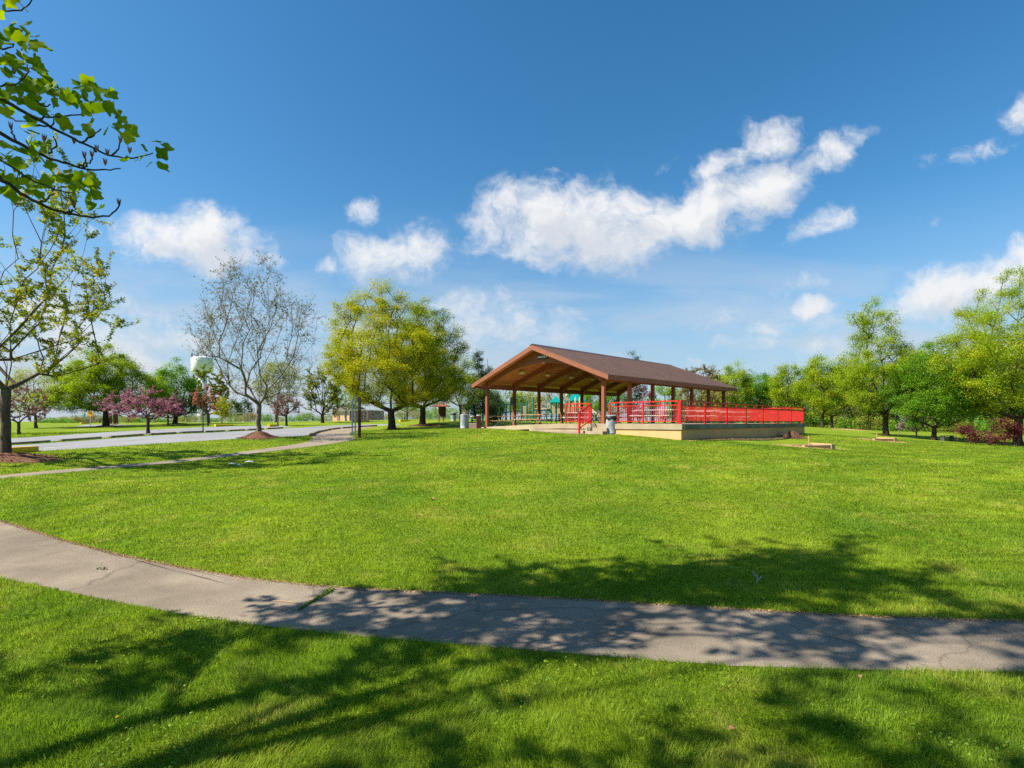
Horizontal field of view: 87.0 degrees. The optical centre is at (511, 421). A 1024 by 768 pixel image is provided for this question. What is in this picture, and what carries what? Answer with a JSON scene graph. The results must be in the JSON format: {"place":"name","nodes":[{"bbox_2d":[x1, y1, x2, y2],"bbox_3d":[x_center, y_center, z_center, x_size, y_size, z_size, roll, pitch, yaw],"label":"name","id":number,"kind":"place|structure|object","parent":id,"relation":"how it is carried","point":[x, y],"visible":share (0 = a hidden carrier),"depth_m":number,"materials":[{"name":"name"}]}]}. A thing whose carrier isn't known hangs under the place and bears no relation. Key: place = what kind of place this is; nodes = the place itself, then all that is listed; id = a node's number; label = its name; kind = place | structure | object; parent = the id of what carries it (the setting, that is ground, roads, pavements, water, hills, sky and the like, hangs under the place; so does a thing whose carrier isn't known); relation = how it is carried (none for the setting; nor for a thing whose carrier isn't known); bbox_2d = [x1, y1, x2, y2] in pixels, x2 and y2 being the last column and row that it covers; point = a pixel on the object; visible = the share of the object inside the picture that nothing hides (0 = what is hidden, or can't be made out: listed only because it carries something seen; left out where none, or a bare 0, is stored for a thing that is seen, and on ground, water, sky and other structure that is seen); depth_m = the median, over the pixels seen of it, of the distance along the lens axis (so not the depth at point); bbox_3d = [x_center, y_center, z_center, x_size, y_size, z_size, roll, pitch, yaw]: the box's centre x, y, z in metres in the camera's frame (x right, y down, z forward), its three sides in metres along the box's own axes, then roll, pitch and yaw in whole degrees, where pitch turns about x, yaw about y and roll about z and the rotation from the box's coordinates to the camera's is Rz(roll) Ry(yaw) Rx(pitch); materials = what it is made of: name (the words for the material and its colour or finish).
{"place":"outdoors","nodes":[
{"label":"outdoors","id":0,"kind":"place"},
{"bbox_2d":[11,425,287,441],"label":"parking lane","id":1,"kind":"structure","parent":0,"point":[102,435],"depth_m":40.00,"materials":[{"name":"asphalt"}]},
{"bbox_2d":[0,427,369,477],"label":"sidewalk","id":2,"kind":"structure","parent":0,"point":[332,436],"depth_m":24.19,"materials":[{"name":"concrete"}]},
{"bbox_2d":[12,424,399,450],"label":"road","id":3,"kind":"structure","parent":0,"point":[173,438],"depth_m":28.96,"materials":[{"name":"asphalt"}]},
{"bbox_2d":[0,419,1023,767],"bbox_3d":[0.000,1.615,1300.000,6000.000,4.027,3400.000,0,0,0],"label":"ground","id":4,"kind":"structure","parent":0,"point":[76,427],"depth_m":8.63,"materials":[{"name":"plant"}]},
{"bbox_2d":[12,446,38,452],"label":"yellow kerb","id":5,"kind":"structure","parent":4,"relation":"on","point":[25,449],"depth_m":20.55,"materials":[{"name":"paint"}]},
{"bbox_2d":[10,385,51,434],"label":"tree","id":6,"kind":"object","parent":4,"relation":"on","point":[28,414],"visible":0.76,"depth_m":42.45,"materials":[{"name":"pink plant"}]},
{"bbox_2d":[12,440,50,444],"bbox_3d":[-24.452,1.110,27.235,0.200,0.210,2.198,0,2,10],"label":"kerb timber","id":7,"kind":"object","parent":4,"relation":"on","point":[29,442],"visible":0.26,"depth_m":27.30,"materials":[{"name":"wood"}]},
{"bbox_2d":[0,452,70,463],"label":"mulch bed","id":8,"kind":"object","parent":4,"relation":"on","point":[21,457],"visible":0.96,"depth_m":18.60,"materials":[{"name":"brown wood"}]},
{"bbox_2d":[4,364,71,427],"bbox_3d":[-49.230,-2.743,55.995,8.287,7.229,6.340,0,0,0],"label":"tree","id":9,"kind":"object","parent":4,"relation":"on","point":[50,392],"visible":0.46,"depth_m":55.67,"materials":[{"name":"green plant"}]},
{"bbox_2d":[44,417,72,422],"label":"shrub","id":10,"kind":"object","parent":4,"relation":"on","point":[55,420],"visible":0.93,"depth_m":119.67,"materials":[{"name":"green plant"}]},
{"bbox_2d":[0,131,140,452],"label":"tree","id":11,"kind":"object","parent":4,"relation":"on","point":[6,389],"visible":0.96,"depth_m":19.61,"materials":[{"name":"green plant"}]},
{"bbox_2d":[59,437,101,441],"bbox_3d":[-23.862,1.010,29.918,0.200,0.210,2.200,0,2,14],"label":"kerb timber","id":12,"kind":"object","parent":4,"relation":"on","point":[77,439],"visible":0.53,"depth_m":29.73,"materials":[{"name":"wood"}]},
{"bbox_2d":[0,0,174,218],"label":"tulip tree","id":13,"kind":"object","parent":4,"relation":"on","point":[32,98],"visible":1,"depth_m":4.15,"materials":[{"name":"green plant"}]},
{"bbox_2d":[19,340,175,425],"bbox_3d":[-43.278,-4.077,57.822,12.687,9.605,11.802,0,0,-12],"label":"tree","id":14,"kind":"object","parent":4,"relation":"on","point":[76,385],"visible":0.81,"depth_m":56.13,"materials":[{"name":"green plant"}]},
{"bbox_2d":[92,386,185,432],"bbox_3d":[-25.543,-0.813,38.062,4.966,3.651,5.565,0,0,0],"label":"tree","id":15,"kind":"object","parent":4,"relation":"on","point":[125,397],"visible":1,"depth_m":37.39,"materials":[{"name":"pink plant"}]},
{"bbox_2d":[151,395,188,424],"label":"tree","id":16,"kind":"object","parent":4,"relation":"on","point":[173,416],"visible":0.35,"depth_m":59.99,"materials":[{"name":"pink plant"}]},
{"bbox_2d":[142,356,212,422],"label":"tree","id":17,"kind":"object","parent":4,"relation":"on","point":[188,384],"visible":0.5,"depth_m":65.62,"materials":[{"name":"green plant"}]},
{"bbox_2d":[191,353,213,420],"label":"water tower","id":18,"kind":"structure","parent":4,"relation":"on","point":[202,360],"depth_m":414.71,"materials":[{"name":"metal"}]},
{"bbox_2d":[189,383,218,425],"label":"tree","id":19,"kind":"object","parent":4,"relation":"on","point":[196,398],"visible":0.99,"depth_m":57.89,"materials":[{"name":"red plant"}]},
{"bbox_2d":[188,364,233,422],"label":"tree","id":20,"kind":"object","parent":4,"relation":"on","point":[216,389],"visible":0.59,"depth_m":75.92,"materials":[{"name":"green plant"}]},
{"bbox_2d":[210,396,234,422],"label":"tree","id":21,"kind":"object","parent":4,"relation":"on","point":[224,407],"visible":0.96,"depth_m":71.73,"materials":[{"name":"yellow plant"}]},
{"bbox_2d":[222,398,246,418],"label":"tree","id":22,"kind":"object","parent":4,"relation":"on","point":[236,406],"visible":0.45,"depth_m":200.09,"materials":[{"name":"green plant"}]},
{"bbox_2d":[234,397,255,421],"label":"tree","id":23,"kind":"object","parent":4,"relation":"on","point":[247,405],"visible":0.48,"depth_m":204.63,"materials":[{"name":"green plant"}]},
{"bbox_2d":[179,248,330,430],"bbox_3d":[-13.841,-4.300,28.919,7.684,10.712,6.838,0,0,0],"label":"tree","id":24,"kind":"object","parent":4,"relation":"on","point":[209,318],"visible":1,"depth_m":28.61,"materials":[{"name":"grey plant"}]},
{"bbox_2d":[235,431,280,439],"bbox_3d":[-13.587,0.729,28.931,2.312,0.482,2.191,0,0,0],"label":"mulch mound","id":25,"kind":"object","parent":4,"relation":"on","point":[258,435],"visible":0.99,"depth_m":28.53,"materials":[{"name":"brown wood"}]},
{"bbox_2d":[186,411,331,422],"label":"chain link fence","id":26,"kind":"object","parent":4,"relation":"on","point":[249,420],"visible":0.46,"depth_m":87.11,"materials":[{"name":"metal"}]},
{"bbox_2d":[248,358,306,421],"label":"tree","id":27,"kind":"object","parent":4,"relation":"on","point":[273,368],"visible":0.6,"depth_m":81.58,"materials":[{"name":"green plant"}]},
{"bbox_2d":[270,392,304,425],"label":"tree","id":28,"kind":"object","parent":4,"relation":"on","point":[286,409],"visible":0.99,"depth_m":56.55,"materials":[{"name":"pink plant"}]},
{"bbox_2d":[293,412,315,420],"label":"shrub","id":29,"kind":"object","parent":4,"relation":"on","point":[303,416],"visible":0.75,"depth_m":129.15,"materials":[{"name":"green plant"}]},
{"bbox_2d":[299,364,346,422],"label":"tree","id":30,"kind":"object","parent":4,"relation":"on","point":[331,386],"visible":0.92,"depth_m":65.15,"materials":[{"name":"green plant"}]},
{"bbox_2d":[326,386,357,420],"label":"tree","id":31,"kind":"object","parent":4,"relation":"on","point":[347,401],"visible":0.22,"depth_m":91.82,"materials":[{"name":"green plant"}]},
{"bbox_2d":[329,403,383,420],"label":"park building","id":32,"kind":"structure","parent":4,"relation":"on","point":[371,415],"depth_m":134.81,"materials":[{"name":"white paint"}]},
{"bbox_2d":[358,397,360,437],"bbox_3d":[-8.358,-0.132,29.595,0.180,2.445,0.190,0,0,-9],"label":"sign post","id":33,"kind":"object","parent":4,"relation":"on","point":[359,416],"visible":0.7,"depth_m":29.53,"materials":[{"name":"metal"}]},
{"bbox_2d":[315,277,460,428],"bbox_3d":[-10.250,-5.790,44.459,12.517,13.418,15.330,0,0,0],"label":"tree","id":34,"kind":"object","parent":4,"relation":"on","point":[347,363],"visible":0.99,"depth_m":42.93,"materials":[{"name":"green plant"}]},
{"bbox_2d":[395,408,426,419],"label":"shrub","id":35,"kind":"object","parent":4,"relation":"on","point":[412,413],"visible":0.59,"depth_m":119.25,"materials":[{"name":"green plant"}]},
{"bbox_2d":[332,408,492,420],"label":"chain link fence","id":36,"kind":"object","parent":4,"relation":"on","point":[394,412],"visible":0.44,"depth_m":86.00,"materials":[{"name":"metal"}]},
{"bbox_2d":[364,293,475,423],"bbox_3d":[-9.194,-6.001,53.129,11.701,13.182,12.608,0,0,0],"label":"tree","id":37,"kind":"object","parent":4,"relation":"on","point":[439,331],"visible":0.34,"depth_m":53.39,"materials":[{"name":"green plant"}]},
{"bbox_2d":[425,407,453,418],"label":"shrub","id":38,"kind":"object","parent":4,"relation":"on","point":[434,413],"visible":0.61,"depth_m":116.88,"materials":[{"name":"green plant"}]},
{"bbox_2d":[431,403,450,421],"bbox_3d":[-7.889,-0.914,60.000,1.900,2.320,1.200,0,0,9],"label":"notice kiosk","id":39,"kind":"object","parent":4,"relation":"on","point":[442,412],"visible":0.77,"depth_m":59.90,"materials":[{"name":"paint"}]},
{"bbox_2d":[441,353,484,420],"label":"tree","id":40,"kind":"object","parent":4,"relation":"on","point":[469,402],"visible":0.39,"depth_m":61.81,"materials":[{"name":"green plant"}]},
{"bbox_2d":[471,404,483,422],"bbox_3d":[-3.590,-0.692,56.117,1.336,2.200,0.223,0,0,-15],"label":"exercise post","id":41,"kind":"object","parent":4,"relation":"on","point":[473,409],"visible":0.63,"depth_m":55.95,"materials":[{"name":"teal plastic"}]},
{"bbox_2d":[461,348,495,417],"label":"pine tree","id":42,"kind":"object","parent":4,"relation":"on","point":[479,374],"visible":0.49,"depth_m":81.80,"materials":[{"name":"green plant"}]},
{"bbox_2d":[477,359,504,415],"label":"pine tree","id":43,"kind":"object","parent":4,"relation":"on","point":[488,371],"visible":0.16,"depth_m":87.43,"materials":[{"name":"green plant"}]},
{"bbox_2d":[479,394,508,425],"bbox_3d":[-1.703,-1.059,50.012,2.850,3.232,2.824,0,0,0],"label":"evergreen shrub","id":44,"kind":"object","parent":4,"relation":"on","point":[492,407],"visible":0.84,"depth_m":49.91,"materials":[{"name":"green plant"}]},
{"bbox_2d":[490,389,527,415],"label":"tree","id":45,"kind":"object","parent":4,"relation":"on","point":[517,400],"visible":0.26,"depth_m":95.89,"materials":[{"name":"green plant"}]},
{"bbox_2d":[0,582,1023,767],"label":"clover","id":46,"kind":"object","parent":4,"relation":"on","point":[245,622],"visible":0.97,"depth_m":4.38,"materials":[{"name":"green plant"}]},
{"bbox_2d":[500,402,527,421],"bbox_3d":[0.207,-1.064,64.450,3.311,2.495,1.062,0,0,0],"label":"climbing frame","id":47,"kind":"object","parent":4,"relation":"on","point":[524,409],"visible":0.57,"depth_m":63.95,"materials":[{"name":"teal plastic"}]},
{"bbox_2d":[453,428,584,433],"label":"shelter walk","id":48,"kind":"structure","parent":4,"relation":"on","point":[548,431],"depth_m":30.04,"materials":[{"name":"concrete"}]},
{"bbox_2d":[460,414,468,428],"bbox_3d":[-3.390,-0.007,38.534,0.662,1.008,0.662,0,0,-25],"label":"trash barrel","id":49,"kind":"object","parent":48,"relation":"on","point":[464,420],"visible":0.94,"depth_m":38.28,"materials":[{"name":"metal"}]},
{"bbox_2d":[506,391,543,418],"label":"tree","id":50,"kind":"object","parent":4,"relation":"on","point":[529,397],"visible":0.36,"depth_m":102.77,"materials":[{"name":"green plant"}]},
{"bbox_2d":[542,393,572,416],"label":"tree","id":51,"kind":"object","parent":4,"relation":"on","point":[549,397],"visible":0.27,"depth_m":105.13,"materials":[{"name":"green plant"}]},
{"bbox_2d":[532,394,598,421],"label":"play structure","id":52,"kind":"object","parent":4,"relation":"on","point":[575,398],"visible":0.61,"depth_m":65.67,"materials":[{"name":"teal plastic"}]},
{"bbox_2d":[584,395,610,419],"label":"tree","id":53,"kind":"object","parent":4,"relation":"on","point":[595,406],"visible":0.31,"depth_m":83.79,"materials":[{"name":"green plant"}]},
{"bbox_2d":[593,393,626,416],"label":"tree","id":54,"kind":"object","parent":4,"relation":"on","point":[612,404],"visible":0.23,"depth_m":91.45,"materials":[{"name":"green plant"}]},
{"bbox_2d":[622,350,647,420],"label":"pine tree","id":55,"kind":"object","parent":4,"relation":"on","point":[638,395],"visible":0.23,"depth_m":85.99,"materials":[{"name":"green plant"}]},
{"bbox_2d":[625,385,657,418],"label":"tree","id":56,"kind":"object","parent":4,"relation":"on","point":[647,393],"visible":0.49,"depth_m":60.39,"materials":[{"name":"pink plant"}]},
{"bbox_2d":[481,423,805,439],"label":"concrete terrace","id":57,"kind":"structure","parent":4,"relation":"on","point":[683,431],"depth_m":29.07,"materials":[{"name":"concrete"}]},
{"bbox_2d":[489,416,527,426],"bbox_3d":[-0.261,-0.010,39.076,1.648,0.776,2.400,0,0,-44],"label":"picnic table","id":58,"kind":"object","parent":57,"relation":"on","point":[503,421],"visible":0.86,"depth_m":38.75,"materials":[{"name":"wood"}]},
{"bbox_2d":[514,414,554,424],"bbox_3d":[1.528,-0.098,37.044,1.648,0.776,2.400,0,0,-43],"label":"picnic table","id":59,"kind":"object","parent":57,"relation":"on","point":[544,419],"visible":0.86,"depth_m":36.62,"materials":[{"name":"wood"}]},
{"bbox_2d":[564,403,589,423],"bbox_3d":[3.626,-0.445,29.925,1.780,1.130,0.140,0,0,44],"label":"railing","id":60,"kind":"object","parent":57,"relation":"on","point":[566,414],"visible":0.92,"depth_m":30.07,"materials":[{"name":"metal"}]},
{"bbox_2d":[578,403,591,433],"bbox_3d":[3.911,-0.099,28.902,0.080,1.837,1.185,0,0,44],"label":"stair railing","id":61,"kind":"object","parent":57,"relation":"on","point":[579,416],"visible":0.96,"depth_m":28.81,"materials":[{"name":"metal"}]},
{"bbox_2d":[471,344,736,426],"bbox_3d":[7.768,-2.273,41.831,11.869,5.624,18.530,0,0,44],"label":"picnic shelter","id":62,"kind":"object","parent":57,"relation":"on","point":[538,369],"visible":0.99,"depth_m":39.28,"materials":[{"name":"wood"}]},
{"bbox_2d":[606,415,616,433],"bbox_3d":[5.225,0.151,28.358,0.630,0.960,0.630,0,0,0],"label":"trash barrel","id":63,"kind":"object","parent":57,"relation":"on","point":[611,420],"visible":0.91,"depth_m":28.09,"materials":[{"name":"silver plastic"}]},
{"bbox_2d":[609,400,678,423],"bbox_3d":[6.541,-0.445,27.071,4.045,1.130,0.140,0,0,44],"label":"railing","id":64,"kind":"object","parent":57,"relation":"on","point":[642,405],"visible":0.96,"depth_m":26.85,"materials":[{"name":"metal"}]},
{"bbox_2d":[630,409,677,423],"bbox_3d":[8.035,-0.267,30.111,2.400,0.776,1.648,0,0,44],"label":"picnic table","id":65,"kind":"object","parent":57,"relation":"on","point":[655,415],"visible":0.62,"depth_m":29.93,"materials":[{"name":"metal"}]},
{"bbox_2d":[679,400,803,423],"bbox_3d":[14.491,-0.445,32.284,0.140,1.130,18.715,0,0,44],"label":"railing","id":66,"kind":"object","parent":57,"relation":"on","point":[791,415],"visible":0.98,"depth_m":31.23,"materials":[{"name":"metal"}]},
{"bbox_2d":[643,386,683,422],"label":"tree","id":67,"kind":"object","parent":4,"relation":"on","point":[666,393],"visible":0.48,"depth_m":62.15,"materials":[{"name":"green plant"}]},
{"bbox_2d":[675,364,740,422],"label":"tree","id":68,"kind":"object","parent":4,"relation":"on","point":[715,376],"visible":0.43,"depth_m":81.17,"materials":[{"name":"green plant"}]},
{"bbox_2d":[697,369,742,420],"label":"tree","id":69,"kind":"object","parent":4,"relation":"on","point":[714,405],"visible":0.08,"depth_m":102.67,"materials":[{"name":"green plant"}]},
{"bbox_2d":[710,360,756,422],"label":"tree","id":70,"kind":"object","parent":4,"relation":"on","point":[745,383],"visible":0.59,"depth_m":86.55,"materials":[{"name":"green plant"}]},
{"bbox_2d":[690,436,784,440],"bbox_3d":[13.553,0.963,30.627,0.914,0.280,16.176,0,0,44],"label":"soil strip","id":71,"kind":"object","parent":4,"relation":"on","point":[769,438],"visible":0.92,"depth_m":29.71,"materials":[{"name":"soil"}]},
{"bbox_2d":[737,371,775,422],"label":"tree","id":72,"kind":"object","parent":4,"relation":"on","point":[763,386],"visible":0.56,"depth_m":90.88,"materials":[{"name":"green plant"}]},
{"bbox_2d":[762,362,813,422],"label":"tree","id":73,"kind":"object","parent":4,"relation":"on","point":[777,389],"visible":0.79,"depth_m":83.64,"materials":[{"name":"green plant"}]},
{"bbox_2d":[781,431,805,438],"bbox_3d":[17.939,0.856,34.567,1.994,0.571,1.984,0,0,0],"label":"mulch pile","id":74,"kind":"object","parent":4,"relation":"on","point":[792,435],"visible":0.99,"depth_m":34.16,"materials":[{"name":"brown plant"}]},
{"bbox_2d":[782,369,821,422],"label":"tree","id":75,"kind":"object","parent":4,"relation":"on","point":[803,404],"visible":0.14,"depth_m":95.28,"materials":[{"name":"green plant"}]},
{"bbox_2d":[770,443,844,449],"bbox_3d":[15.099,1.288,27.480,4.312,0.388,2.032,0,0,-8],"label":"dirt apron","id":76,"kind":"object","parent":4,"relation":"on","point":[801,446],"visible":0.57,"depth_m":27.06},
{"bbox_2d":[787,436,834,448],"bbox_3d":[15.054,1.079,27.538,2.210,0.701,1.320,0,0,-17],"label":"horseshoe pit","id":77,"kind":"object","parent":76,"relation":"on","point":[820,445],"visible":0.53,"depth_m":27.18,"materials":[{"name":"wood"}]},
{"bbox_2d":[795,413,835,427],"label":"shrub","id":78,"kind":"object","parent":4,"relation":"on","point":[812,423],"visible":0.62,"depth_m":87.12,"materials":[{"name":"green plant"}]},
{"bbox_2d":[785,351,851,427],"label":"tree","id":79,"kind":"object","parent":4,"relation":"on","point":[814,373],"visible":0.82,"depth_m":73.24,"materials":[{"name":"green plant"}]},
{"bbox_2d":[806,375,859,427],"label":"tree","id":80,"kind":"object","parent":4,"relation":"on","point":[836,413],"visible":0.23,"depth_m":79.80,"materials":[{"name":"green plant"}]},
{"bbox_2d":[810,361,881,428],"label":"tree","id":81,"kind":"object","parent":4,"relation":"on","point":[856,412],"visible":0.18,"depth_m":90.61,"materials":[{"name":"green plant"}]},
{"bbox_2d":[834,415,864,429],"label":"shrub","id":82,"kind":"object","parent":4,"relation":"on","point":[845,423],"visible":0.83,"depth_m":89.33,"materials":[{"name":"green plant"}]},
{"bbox_2d":[831,344,878,427],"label":"tree","id":83,"kind":"object","parent":4,"relation":"on","point":[859,379],"visible":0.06,"depth_m":99.78,"materials":[{"name":"green plant"}]},
{"bbox_2d":[840,362,885,428],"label":"tree","id":84,"kind":"object","parent":4,"relation":"on","point":[868,414],"visible":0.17,"depth_m":94.43,"materials":[{"name":"green plant"}]},
{"bbox_2d":[852,415,890,430],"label":"shrub","id":85,"kind":"object","parent":4,"relation":"on","point":[874,422],"visible":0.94,"depth_m":83.63,"materials":[{"name":"green plant"}]},
{"bbox_2d":[848,437,912,442],"bbox_3d":[25.751,1.331,37.766,5.156,0.456,2.209,0,0,0],"label":"dirt apron","id":86,"kind":"object","parent":4,"relation":"on","point":[885,441],"visible":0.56,"depth_m":37.25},
{"bbox_2d":[864,433,896,441],"bbox_3d":[25.473,1.083,37.822,2.210,0.701,1.320,0,0,-14],"label":"horseshoe pit","id":87,"kind":"object","parent":86,"relation":"on","point":[885,439],"visible":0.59,"depth_m":37.44,"materials":[{"name":"wood"}]},
{"bbox_2d":[829,293,945,435],"bbox_3d":[38.473,-5.667,55.273,10.359,14.637,10.900,0,0,0],"label":"tree","id":88,"kind":"object","parent":4,"relation":"on","point":[856,372],"visible":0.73,"depth_m":54.46,"materials":[{"name":"green plant"}]},
{"bbox_2d":[879,418,922,431],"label":"shrub","id":89,"kind":"object","parent":4,"relation":"on","point":[891,427],"visible":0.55,"depth_m":87.33,"materials":[{"name":"green plant"}]},
{"bbox_2d":[866,345,937,429],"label":"tree","id":90,"kind":"object","parent":4,"relation":"on","point":[892,415],"visible":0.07,"depth_m":98.38,"materials":[{"name":"green plant"}]},
{"bbox_2d":[895,410,933,438],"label":"tree","id":91,"kind":"object","parent":4,"relation":"on","point":[907,427],"visible":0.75,"depth_m":52.08,"materials":[{"name":"green plant"}]},
{"bbox_2d":[874,338,988,439],"bbox_3d":[39.122,-2.905,49.995,8.129,9.604,8.394,0,0,0],"label":"tree","id":92,"kind":"object","parent":4,"relation":"on","point":[923,400],"visible":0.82,"depth_m":49.31,"materials":[{"name":"green plant"}]},
{"bbox_2d":[925,419,975,433],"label":"shrub","id":93,"kind":"object","parent":4,"relation":"on","point":[951,428],"visible":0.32,"depth_m":83.38,"materials":[{"name":"green plant"}]},
{"bbox_2d":[923,264,1023,445],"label":"tree","id":94,"kind":"object","parent":4,"relation":"on","point":[979,356],"visible":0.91,"depth_m":46.44,"materials":[{"name":"green plant"}]},
{"bbox_2d":[952,417,996,433],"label":"shrub","id":95,"kind":"object","parent":4,"relation":"on","point":[980,426],"visible":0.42,"depth_m":86.86,"materials":[{"name":"green plant"}]},
{"bbox_2d":[935,332,1023,426],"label":"tree","id":96,"kind":"object","parent":4,"relation":"on","point":[992,414],"visible":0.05,"depth_m":93.71,"materials":[{"name":"green plant"}]},
{"bbox_2d":[943,331,1023,422],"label":"tree","id":97,"kind":"object","parent":4,"relation":"on","point":[996,392],"visible":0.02,"depth_m":104.94,"materials":[{"name":"green plant"}]},
{"bbox_2d":[947,417,1023,445],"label":"maroon shrub","id":98,"kind":"object","parent":4,"relation":"on","point":[1012,431],"visible":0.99,"depth_m":43.20,"materials":[{"name":"red plant"}]},
{"bbox_2d":[974,323,1023,424],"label":"tree","id":99,"kind":"object","parent":4,"relation":"on","point":[1001,417],"visible":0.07,"depth_m":97.55,"materials":[{"name":"green plant"}]},
{"bbox_2d":[0,521,1023,671],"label":"path","id":100,"kind":"structure","parent":0,"point":[737,637],"depth_m":5.83,"materials":[{"name":"concrete"}]},
{"bbox_2d":[297,587,335,609],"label":"crack weeds","id":101,"kind":"object","parent":100,"relation":"on","point":[322,594],"visible":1,"depth_m":6.49,"materials":[{"name":"green plant"}]},
{"bbox_2d":[0,520,1023,626],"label":"dry grass litter","id":102,"kind":"object","parent":100,"relation":"on","point":[550,597],"visible":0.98,"depth_m":6.58,"materials":[{"name":"plant"}]},
{"bbox_2d":[0,0,1023,421],"label":"sky","id":103,"kind":"structure","parent":0,"point":[682,184],"materials":[{"name":"blue"}]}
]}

